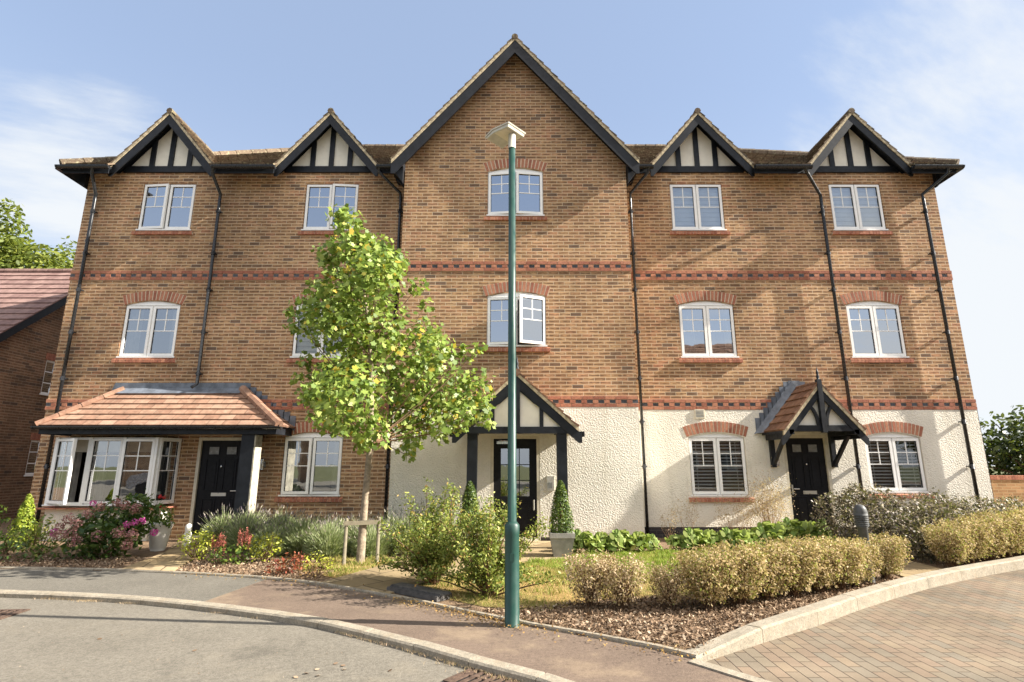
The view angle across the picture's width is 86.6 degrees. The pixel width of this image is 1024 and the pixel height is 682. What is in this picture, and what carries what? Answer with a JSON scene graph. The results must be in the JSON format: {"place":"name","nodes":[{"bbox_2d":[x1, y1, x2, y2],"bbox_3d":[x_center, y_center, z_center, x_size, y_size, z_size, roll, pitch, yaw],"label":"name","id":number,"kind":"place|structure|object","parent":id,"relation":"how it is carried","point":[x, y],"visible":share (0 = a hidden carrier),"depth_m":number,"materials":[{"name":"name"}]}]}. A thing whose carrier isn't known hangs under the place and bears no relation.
{"place":"outdoors","nodes":[
{"label":"outdoors","id":0,"kind":"place"},
{"bbox_2d":[0,569,265,600],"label":"footway","id":1,"kind":"structure","parent":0,"point":[188,587],"depth_m":6.73,"materials":[{"name":"concrete"}]},
{"bbox_2d":[122,537,217,570],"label":"path","id":2,"kind":"structure","parent":0,"point":[170,559],"depth_m":8.17,"materials":[{"name":"beige stone"}]},
{"bbox_2d":[0,598,468,681],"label":"road","id":3,"kind":"structure","parent":0,"point":[50,640],"depth_m":4.46,"materials":[{"name":"grey asphalt"}]},
{"bbox_2d":[0,609,30,619],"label":"drain grate","id":4,"kind":"object","parent":3,"relation":"on","point":[5,613],"visible":1,"depth_m":5.59,"materials":[{"name":"metal"}]},
{"bbox_2d":[34,597,523,681],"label":"kerb weeds","id":5,"kind":"object","parent":3,"relation":"on","point":[82,600],"visible":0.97,"depth_m":4.40,"materials":[{"name":"plant"}]},
{"bbox_2d":[0,589,574,681],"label":"road kerb","id":6,"kind":"structure","parent":3,"relation":"on","point":[475,661],"depth_m":5.04,"materials":[{"name":"concrete"}]},
{"bbox_2d":[443,667,519,681],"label":"drain grate","id":7,"kind":"object","parent":3,"relation":"on","point":[469,676],"visible":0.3,"depth_m":3.87,"materials":[{"name":"metal"}]},
{"bbox_2d":[323,541,566,593],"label":"path","id":8,"kind":"structure","parent":0,"point":[373,579],"depth_m":7.07,"materials":[{"name":"beige stone"}]},
{"bbox_2d":[457,480,479,531],"bbox_3d":[-0.693,2.750,8.969,0.422,0.871,0.443,0,-13,0],"label":"topiary cone","id":9,"kind":"object","parent":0,"point":[470,492],"visible":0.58,"depth_m":8.92,"materials":[{"name":"green plant"}]},
{"bbox_2d":[205,580,746,681],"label":"footway","id":10,"kind":"structure","parent":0,"point":[576,658],"depth_m":4.68,"materials":[{"name":"red concrete"}]},
{"bbox_2d":[0,566,697,658],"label":"path edging","id":11,"kind":"object","parent":10,"relation":"on","point":[672,650],"visible":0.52,"depth_m":5.83,"materials":[{"name":"concrete"}]},
{"bbox_2d":[172,572,718,660],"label":"fallen leaves","id":12,"kind":"object","parent":10,"relation":"on","point":[445,609],"visible":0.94,"depth_m":5.19,"materials":[{"name":"brown plant"}]},
{"bbox_2d":[485,121,525,627],"bbox_3d":[-0.075,0.136,5.609,0.369,5.150,0.290,-11,-17,41],"label":"street lamp","id":13,"kind":"object","parent":10,"relation":"on","point":[508,133],"visible":0.97,"depth_m":5.42,"materials":[{"name":"teal metal"}]},
{"bbox_2d":[688,658,770,681],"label":"flush edging","id":14,"kind":"object","parent":10,"relation":"on","point":[726,671],"visible":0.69,"depth_m":3.86,"materials":[{"name":"concrete"}]},
{"bbox_2d":[0,518,1017,649],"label":"planting bed","id":15,"kind":"object","parent":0,"point":[144,551],"visible":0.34,"depth_m":6.07,"materials":[{"name":"brown soil"}]},
{"bbox_2d":[4,494,37,546],"bbox_3d":[-8.470,3.136,9.442,0.461,0.948,0.469,-8,-15,30],"label":"golden conifer","id":16,"kind":"object","parent":15,"relation":"on","point":[27,509],"visible":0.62,"depth_m":9.40,"materials":[{"name":"yellow plant"}]},
{"bbox_2d":[0,537,60,561],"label":"ground cover plant","id":17,"kind":"object","parent":15,"relation":"on","point":[15,556],"visible":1,"depth_m":8.19,"materials":[{"name":"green plant"}]},
{"bbox_2d":[2,514,71,556],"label":"rose bush","id":18,"kind":"object","parent":15,"relation":"on","point":[38,535],"visible":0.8,"depth_m":8.69,"materials":[{"name":"green plant"}]},
{"bbox_2d":[49,488,162,560],"bbox_3d":[-6.295,2.901,8.622,1.720,1.095,0.979,0,-13,0],"label":"hydrangea","id":19,"kind":"object","parent":15,"relation":"on","point":[125,527],"visible":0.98,"depth_m":8.45,"materials":[{"name":"green plant"}]},
{"bbox_2d":[149,495,174,550],"bbox_3d":[-5.952,3.092,9.280,0.465,0.921,0.423,2,-13,-9],"label":"white planter","id":20,"kind":"object","parent":15,"relation":"on","point":[160,539],"visible":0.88,"depth_m":9.15,"materials":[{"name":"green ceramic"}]},
{"bbox_2d":[177,526,221,561],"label":"golden shrub","id":21,"kind":"object","parent":15,"relation":"on","point":[190,554],"visible":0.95,"depth_m":8.22,"materials":[{"name":"yellow plant"}]},
{"bbox_2d":[197,503,240,546],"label":"lavender plant","id":22,"kind":"object","parent":15,"relation":"on","point":[221,519],"visible":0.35,"depth_m":9.78,"materials":[{"name":"green plant"}]},
{"bbox_2d":[205,527,253,564],"bbox_3d":[-4.164,3.004,8.050,0.696,0.605,0.460,0,-13,0],"label":"astilbe","id":23,"kind":"object","parent":15,"relation":"on","point":[238,551],"visible":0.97,"depth_m":8.01,"materials":[{"name":"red plant"}]},
{"bbox_2d":[212,503,269,537],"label":"lavender plant","id":24,"kind":"object","parent":15,"relation":"on","point":[244,516],"visible":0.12,"depth_m":9.75,"materials":[{"name":"green plant"}]},
{"bbox_2d":[213,512,269,552],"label":"lavender plant","id":25,"kind":"object","parent":15,"relation":"on","point":[232,535],"visible":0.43,"depth_m":9.07,"materials":[{"name":"green plant"}]},
{"bbox_2d":[243,532,283,562],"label":"golden shrub","id":26,"kind":"object","parent":15,"relation":"on","point":[274,549],"visible":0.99,"depth_m":8.08,"materials":[{"name":"yellow plant"}]},
{"bbox_2d":[241,519,297,556],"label":"lavender plant","id":27,"kind":"object","parent":15,"relation":"on","point":[274,530],"visible":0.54,"depth_m":8.69,"materials":[{"name":"green plant"}]},
{"bbox_2d":[252,504,314,547],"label":"lavender plant","id":28,"kind":"object","parent":15,"relation":"on","point":[280,519],"visible":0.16,"depth_m":9.36,"materials":[{"name":"green plant"}]},
{"bbox_2d":[264,551,308,574],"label":"burgundy plant","id":29,"kind":"object","parent":15,"relation":"on","point":[289,569],"visible":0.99,"depth_m":7.22,"materials":[{"name":"red plant"}]},
{"bbox_2d":[278,510,335,554],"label":"lavender plant","id":30,"kind":"object","parent":15,"relation":"on","point":[302,527],"visible":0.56,"depth_m":8.84,"materials":[{"name":"green plant"}]},
{"bbox_2d":[297,512,357,557],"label":"lavender plant","id":31,"kind":"object","parent":15,"relation":"on","point":[328,540],"visible":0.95,"depth_m":8.55,"materials":[{"name":"green plant"}]},
{"bbox_2d":[336,512,388,551],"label":"lavender plant","id":32,"kind":"object","parent":15,"relation":"on","point":[351,533],"visible":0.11,"depth_m":9.03,"materials":[{"name":"green plant"}]},
{"bbox_2d":[348,519,396,556],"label":"lavender plant","id":33,"kind":"object","parent":15,"relation":"on","point":[371,536],"visible":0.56,"depth_m":8.58,"materials":[{"name":"green plant"}]},
{"bbox_2d":[383,509,422,555],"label":"lavender plant","id":34,"kind":"object","parent":15,"relation":"on","point":[407,522],"visible":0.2,"depth_m":8.88,"materials":[{"name":"green plant"}]},
{"bbox_2d":[0,551,1021,648],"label":"bark chips","id":35,"kind":"object","parent":15,"relation":"on","point":[533,612],"visible":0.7,"depth_m":5.43,"materials":[{"name":"brown wood"}]},
{"bbox_2d":[298,546,768,611],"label":"lawn","id":36,"kind":"structure","parent":15,"relation":"on","point":[523,598],"depth_m":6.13,"materials":[{"name":"green plant"}]},
{"bbox_2d":[303,550,334,569],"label":"golden shrub","id":37,"kind":"object","parent":36,"relation":"on","point":[321,565],"visible":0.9,"depth_m":7.47,"materials":[{"name":"yellow plant"}]},
{"bbox_2d":[342,517,380,564],"bbox_3d":[-2.234,2.961,8.038,0.542,0.670,0.152,5,-14,-22],"label":"tree stake","id":38,"kind":"object","parent":36,"relation":"on","point":[347,523],"visible":0.86,"depth_m":8.01,"materials":[{"name":"brown wood"}]},
{"bbox_2d":[282,203,496,562],"bbox_3d":[-1.940,0.591,8.632,3.430,5.606,2.921,0,-13,0],"label":"young tree","id":39,"kind":"object","parent":36,"relation":"on","point":[323,394],"visible":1,"depth_m":8.40,"materials":[{"name":"green plant"}]},
{"bbox_2d":[387,582,451,601],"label":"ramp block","id":40,"kind":"structure","parent":36,"relation":"on","point":[423,592],"depth_m":6.00,"materials":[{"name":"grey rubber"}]},
{"bbox_2d":[371,476,483,584],"bbox_3d":[-1.030,2.343,6.703,1.352,1.304,1.218,0,-13,0],"label":"loose shrub","id":41,"kind":"object","parent":36,"relation":"on","point":[427,542],"visible":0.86,"depth_m":6.55,"materials":[{"name":"green plant"}]},
{"bbox_2d":[412,491,563,596],"bbox_3d":[-0.225,2.292,6.146,1.552,1.160,1.208,-9,-16,35],"label":"loose shrub","id":42,"kind":"object","parent":36,"relation":"on","point":[484,561],"visible":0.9,"depth_m":6.03,"materials":[{"name":"green plant"}]},
{"bbox_2d":[548,530,574,556],"bbox_3d":[0.790,3.223,8.632,0.390,0.360,0.390,0,-13,0],"label":"planter box","id":43,"kind":"object","parent":36,"relation":"on","point":[562,543],"visible":0.84,"depth_m":8.47,"materials":[{"name":"grey stone"}]},
{"bbox_2d":[549,480,574,532],"bbox_3d":[0.798,2.692,8.752,0.424,0.889,0.435,0,-13,0],"label":"topiary cone","id":44,"kind":"object","parent":43,"relation":"on","point":[564,525],"visible":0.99,"depth_m":8.66,"materials":[{"name":"green plant"}]},
{"bbox_2d":[574,531,604,551],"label":"broad leaf plant","id":45,"kind":"object","parent":36,"relation":"on","point":[590,544],"visible":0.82,"depth_m":8.86,"materials":[{"name":"green plant"}]},
{"bbox_2d":[562,548,619,609],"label":"hedge bush","id":46,"kind":"object","parent":15,"relation":"on","point":[589,590],"visible":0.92,"depth_m":5.50,"materials":[{"name":"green plant"}]},
{"bbox_2d":[600,529,630,551],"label":"broad leaf plant","id":47,"kind":"object","parent":15,"relation":"on","point":[616,542],"visible":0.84,"depth_m":8.91,"materials":[{"name":"green plant"}]},
{"bbox_2d":[593,552,647,610],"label":"hedge bush","id":48,"kind":"object","parent":15,"relation":"on","point":[621,594],"visible":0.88,"depth_m":5.45,"materials":[{"name":"beige plant"}]},
{"bbox_2d":[627,531,651,551],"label":"broad leaf plant","id":49,"kind":"object","parent":15,"relation":"on","point":[642,543],"visible":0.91,"depth_m":9.02,"materials":[{"name":"green plant"}]},
{"bbox_2d":[647,559,691,609],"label":"hedge bush","id":50,"kind":"object","parent":15,"relation":"on","point":[669,594],"visible":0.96,"depth_m":5.49,"materials":[{"name":"beige plant"}]},
{"bbox_2d":[674,527,700,550],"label":"broad leaf plant","id":51,"kind":"object","parent":15,"relation":"on","point":[688,538],"visible":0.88,"depth_m":9.18,"materials":[{"name":"green plant"}]},
{"bbox_2d":[690,528,710,549],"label":"broad leaf plant","id":52,"kind":"object","parent":15,"relation":"on","point":[701,540],"visible":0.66,"depth_m":9.20,"materials":[{"name":"green plant"}]},
{"bbox_2d":[669,544,740,610],"bbox_3d":[1.989,2.406,5.526,0.664,0.620,0.667,-8,-15,32],"label":"hedge bush","id":53,"kind":"object","parent":15,"relation":"on","point":[706,595],"visible":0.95,"depth_m":5.43,"materials":[{"name":"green plant"}]},
{"bbox_2d":[711,527,735,547],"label":"broad leaf plant","id":54,"kind":"object","parent":15,"relation":"on","point":[725,531],"visible":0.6,"depth_m":9.24,"materials":[{"name":"green plant"}]},
{"bbox_2d":[701,539,768,606],"bbox_3d":[2.362,2.428,5.715,0.717,0.661,0.724,-3,-13,14],"label":"hedge bush","id":55,"kind":"object","parent":15,"relation":"on","point":[745,582],"visible":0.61,"depth_m":5.55,"materials":[{"name":"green plant"}]},
{"bbox_2d":[724,528,749,548],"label":"broad leaf plant","id":56,"kind":"object","parent":15,"relation":"on","point":[736,532],"visible":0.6,"depth_m":9.19,"materials":[{"name":"green plant"}]},
{"bbox_2d":[733,538,800,601],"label":"hedge bush","id":57,"kind":"object","parent":15,"relation":"on","point":[774,578],"visible":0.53,"depth_m":5.74,"materials":[{"name":"beige plant"}]},
{"bbox_2d":[751,521,789,541],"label":"broad leaf plant","id":58,"kind":"object","parent":15,"relation":"on","point":[767,525],"visible":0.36,"depth_m":9.40,"materials":[{"name":"green plant"}]},
{"bbox_2d":[768,522,798,546],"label":"broad leaf plant","id":59,"kind":"object","parent":15,"relation":"on","point":[791,530],"visible":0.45,"depth_m":9.40,"materials":[{"name":"green plant"}]},
{"bbox_2d":[757,534,823,598],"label":"hedge bush","id":60,"kind":"object","parent":15,"relation":"on","point":[795,589],"visible":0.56,"depth_m":5.90,"materials":[{"name":"yellow plant"}]},
{"bbox_2d":[790,519,812,538],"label":"broad leaf plant","id":61,"kind":"object","parent":15,"relation":"on","point":[795,523],"visible":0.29,"depth_m":9.65,"materials":[{"name":"green plant"}]},
{"bbox_2d":[780,534,848,594],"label":"hedge bush","id":62,"kind":"object","parent":15,"relation":"on","point":[828,572],"visible":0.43,"depth_m":6.07,"materials":[{"name":"yellow plant"}]},
{"bbox_2d":[803,533,867,590],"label":"hedge bush","id":63,"kind":"object","parent":15,"relation":"on","point":[851,572],"visible":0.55,"depth_m":6.23,"materials":[{"name":"yellow plant"}]},
{"bbox_2d":[810,481,898,551],"bbox_3d":[5.788,2.987,9.247,1.043,1.166,1.358,12,-17,-43],"label":"variegated shrub","id":64,"kind":"object","parent":15,"relation":"on","point":[843,516],"visible":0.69,"depth_m":9.26,"materials":[{"name":"green plant"}]},
{"bbox_2d":[831,536,884,587],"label":"hedge bush","id":65,"kind":"object","parent":15,"relation":"on","point":[869,557],"visible":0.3,"depth_m":6.39,"materials":[{"name":"yellow plant"}]},
{"bbox_2d":[853,504,874,583],"bbox_3d":[4.400,2.532,6.779,0.160,0.950,0.160,0,-13,0],"label":"bollard light","id":66,"kind":"object","parent":15,"relation":"on","point":[861,519],"visible":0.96,"depth_m":6.78,"materials":[{"name":"grey metal"}]},
{"bbox_2d":[853,530,913,578],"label":"hedge bush","id":67,"kind":"object","parent":15,"relation":"on","point":[887,555],"visible":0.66,"depth_m":6.81,"materials":[{"name":"yellow plant"}]},
{"bbox_2d":[843,481,933,557],"bbox_3d":[6.440,2.946,9.070,1.312,1.164,1.495,0,-13,0],"label":"variegated shrub","id":68,"kind":"object","parent":15,"relation":"on","point":[890,515],"visible":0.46,"depth_m":9.09,"materials":[{"name":"green plant"}]},
{"bbox_2d":[884,495,968,563],"bbox_3d":[6.563,2.924,8.533,1.681,0.972,0.999,7,-15,-30],"label":"variegated shrub","id":69,"kind":"object","parent":15,"relation":"on","point":[929,554],"visible":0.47,"depth_m":8.48,"materials":[{"name":"green plant"}]},
{"bbox_2d":[920,521,977,567],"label":"hedge bush","id":70,"kind":"object","parent":15,"relation":"on","point":[949,552],"visible":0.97,"depth_m":7.64,"materials":[{"name":"yellow plant"}]},
{"bbox_2d":[905,486,993,525],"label":"variegated shrub","id":71,"kind":"object","parent":15,"relation":"on","point":[963,505],"visible":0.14,"depth_m":9.22,"materials":[{"name":"green plant"}]},
{"bbox_2d":[933,517,996,564],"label":"hedge bush","id":72,"kind":"object","parent":15,"relation":"on","point":[979,541],"visible":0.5,"depth_m":7.81,"materials":[{"name":"yellow plant"}]},
{"bbox_2d":[954,490,1016,515],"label":"variegated shrub","id":73,"kind":"object","parent":15,"relation":"on","point":[986,504],"visible":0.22,"depth_m":9.59,"materials":[{"name":"green plant"}]},
{"bbox_2d":[953,512,1018,561],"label":"hedge bush","id":74,"kind":"object","parent":15,"relation":"on","point":[997,524],"visible":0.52,"depth_m":8.03,"materials":[{"name":"yellow plant"}]},
{"bbox_2d":[971,508,1023,558],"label":"hedge bush","id":75,"kind":"object","parent":15,"relation":"on","point":[1016,524],"visible":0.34,"depth_m":8.29,"materials":[{"name":"yellow plant"}]},
{"bbox_2d":[980,411,1023,474],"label":"evergreen shrub","id":76,"kind":"object","parent":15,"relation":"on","point":[1008,453],"visible":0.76,"depth_m":19.40,"materials":[{"name":"green plant"}]},
{"bbox_2d":[990,475,1023,506],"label":"garden wall","id":77,"kind":"structure","parent":15,"relation":"on","point":[1005,486],"depth_m":13.53,"materials":[{"name":"brick"}]},
{"bbox_2d":[990,494,1023,511],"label":"variegated shrub","id":78,"kind":"object","parent":15,"relation":"on","point":[1017,504],"visible":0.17,"depth_m":10.10,"materials":[{"name":"green plant"}]},
{"bbox_2d":[0,0,1023,465],"label":"sky","id":79,"kind":"structure","parent":0,"point":[79,78],"materials":[{"name":"blue"}]},
{"bbox_2d":[713,493,771,529],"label":"dry grass","id":80,"kind":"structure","parent":0,"point":[728,514],"depth_m":10.41,"materials":[{"name":"plant"}]},
{"bbox_2d":[738,465,802,525],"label":"dry grass","id":81,"kind":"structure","parent":0,"point":[765,507],"depth_m":10.24,"materials":[{"name":"plant"}]},
{"bbox_2d":[706,569,1023,681],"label":"driveway","id":82,"kind":"structure","parent":0,"point":[970,630],"depth_m":4.60,"materials":[{"name":"brown brick"}]},
{"bbox_2d":[686,555,1023,660],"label":"driveway kerb","id":83,"kind":"structure","parent":82,"relation":"on","point":[799,619],"depth_m":5.45,"materials":[{"name":"concrete"}]},
{"bbox_2d":[830,537,940,576],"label":"path","id":84,"kind":"structure","parent":0,"point":[910,568],"depth_m":7.55,"materials":[{"name":"beige stone"}]},
{"label":"ground","id":85,"kind":"structure","parent":0,"visible":0},
{"bbox_2d":[0,269,71,518],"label":"brick house","id":86,"kind":"structure","parent":85,"relation":"on","point":[32,305],"depth_m":15.20,"materials":[{"name":"brick"}]},
{"bbox_2d":[24,433,40,475],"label":"window","id":87,"kind":"structure","parent":86,"relation":"in","point":[34,438],"depth_m":15.54,"materials":[{"name":"white plastic"}]},
{"bbox_2d":[39,353,55,395],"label":"window","id":88,"kind":"structure","parent":86,"relation":"in","point":[49,364],"depth_m":16.04,"materials":[{"name":"white plastic"}]},
{"bbox_2d":[0,198,76,268],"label":"oak tree","id":89,"kind":"object","parent":85,"relation":"on","point":[16,252],"visible":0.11,"depth_m":26.97,"materials":[{"name":"green plant"}]},
{"bbox_2d":[30,33,994,540],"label":"apartment building","id":90,"kind":"structure","parent":85,"relation":"on","point":[708,309],"depth_m":11.67,"materials":[{"name":"brown brick"}]},
{"bbox_2d":[36,437,181,540],"bbox_3d":[-7.990,2.954,11.500,2.532,2.210,2.523,0,-13,0],"label":"bay window","id":91,"kind":"structure","parent":90,"relation":"in","point":[100,469],"depth_m":10.86,"materials":[{"name":"white plastic"}]},
{"bbox_2d":[111,291,186,362],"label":"window","id":92,"kind":"structure","parent":90,"relation":"in","point":[150,328],"depth_m":11.87,"materials":[{"name":"white plastic"}]},
{"bbox_2d":[131,184,195,234],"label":"window","id":93,"kind":"structure","parent":90,"relation":"in","point":[167,209],"depth_m":12.38,"materials":[{"name":"white plastic"}]},
{"bbox_2d":[189,438,240,536],"bbox_3d":[-5.960,2.964,11.048,1.000,1.970,0.140,0,-13,0],"label":"door","id":94,"kind":"structure","parent":90,"relation":"in","point":[217,463],"depth_m":11.08,"materials":[{"name":"black paint"}]},
{"bbox_2d":[274,421,344,501],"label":"window","id":95,"kind":"structure","parent":90,"relation":"in","point":[312,462],"depth_m":11.22,"materials":[{"name":"white plastic"}]},
{"bbox_2d":[286,291,347,362],"bbox_3d":[-4.120,-0.312,11.788,1.415,1.606,0.173,0,-13,0],"label":"window","id":96,"kind":"structure","parent":90,"relation":"in","point":[305,345],"depth_m":11.74,"materials":[{"name":"white plastic"}]},
{"bbox_2d":[298,184,358,234],"bbox_3d":[-4.125,-2.996,12.394,1.366,1.269,0.173,0,-13,0],"label":"window","id":97,"kind":"structure","parent":90,"relation":"in","point":[318,197],"depth_m":12.42,"materials":[{"name":"white plastic"}]},
{"bbox_2d":[483,158,547,220],"bbox_3d":[0.075,-3.306,11.879,1.424,1.486,0.175,0,-13,0],"label":"window","id":98,"kind":"structure","parent":90,"relation":"in","point":[528,183],"depth_m":11.85,"materials":[{"name":"white plastic"}]},
{"bbox_2d":[490,436,540,540],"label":"door","id":99,"kind":"structure","parent":90,"relation":"in","point":[527,447],"depth_m":10.58,"materials":[{"name":"black paint"}]},
{"bbox_2d":[482,281,549,351],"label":"window","id":100,"kind":"structure","parent":90,"relation":"in","point":[530,308],"depth_m":11.19,"materials":[{"name":"white plastic"}]},
{"bbox_2d":[669,185,729,234],"bbox_3d":[4.220,-2.996,12.394,1.356,1.269,0.173,0,-13,0],"label":"window","id":101,"kind":"structure","parent":90,"relation":"in","point":[695,209],"depth_m":12.43,"materials":[{"name":"white plastic"}]},
{"bbox_2d":[673,291,742,362],"bbox_3d":[4.230,-0.312,11.788,1.415,1.606,0.173,0,-13,0],"label":"window","id":102,"kind":"structure","parent":90,"relation":"in","point":[707,330],"depth_m":11.79,"materials":[{"name":"white plastic"}]},
{"bbox_2d":[682,421,754,501],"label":"window","id":103,"kind":"structure","parent":90,"relation":"in","point":[717,460],"depth_m":11.24,"materials":[{"name":"white plastic"}]},
{"bbox_2d":[783,435,837,526],"bbox_3d":[6.040,2.925,11.057,0.920,1.990,0.140,0,-13,0],"label":"door","id":104,"kind":"structure","parent":90,"relation":"in","point":[806,457],"depth_m":11.10,"materials":[{"name":"black paint"}]},
{"bbox_2d":[828,185,892,234],"bbox_3d":[7.865,-2.996,12.394,1.346,1.269,0.173,0,-13,0],"label":"window","id":105,"kind":"structure","parent":90,"relation":"in","point":[856,209],"depth_m":12.43,"materials":[{"name":"white plastic"}]},
{"bbox_2d":[839,291,913,362],"bbox_3d":[7.870,-0.312,11.788,1.397,1.606,0.173,0,-13,0],"label":"window","id":106,"kind":"structure","parent":90,"relation":"in","point":[875,328],"depth_m":11.79,"materials":[{"name":"white plastic"}]},
{"bbox_2d":[863,421,934,497],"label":"window","id":107,"kind":"structure","parent":90,"relation":"in","point":[894,460],"depth_m":11.25,"materials":[{"name":"white plastic"}]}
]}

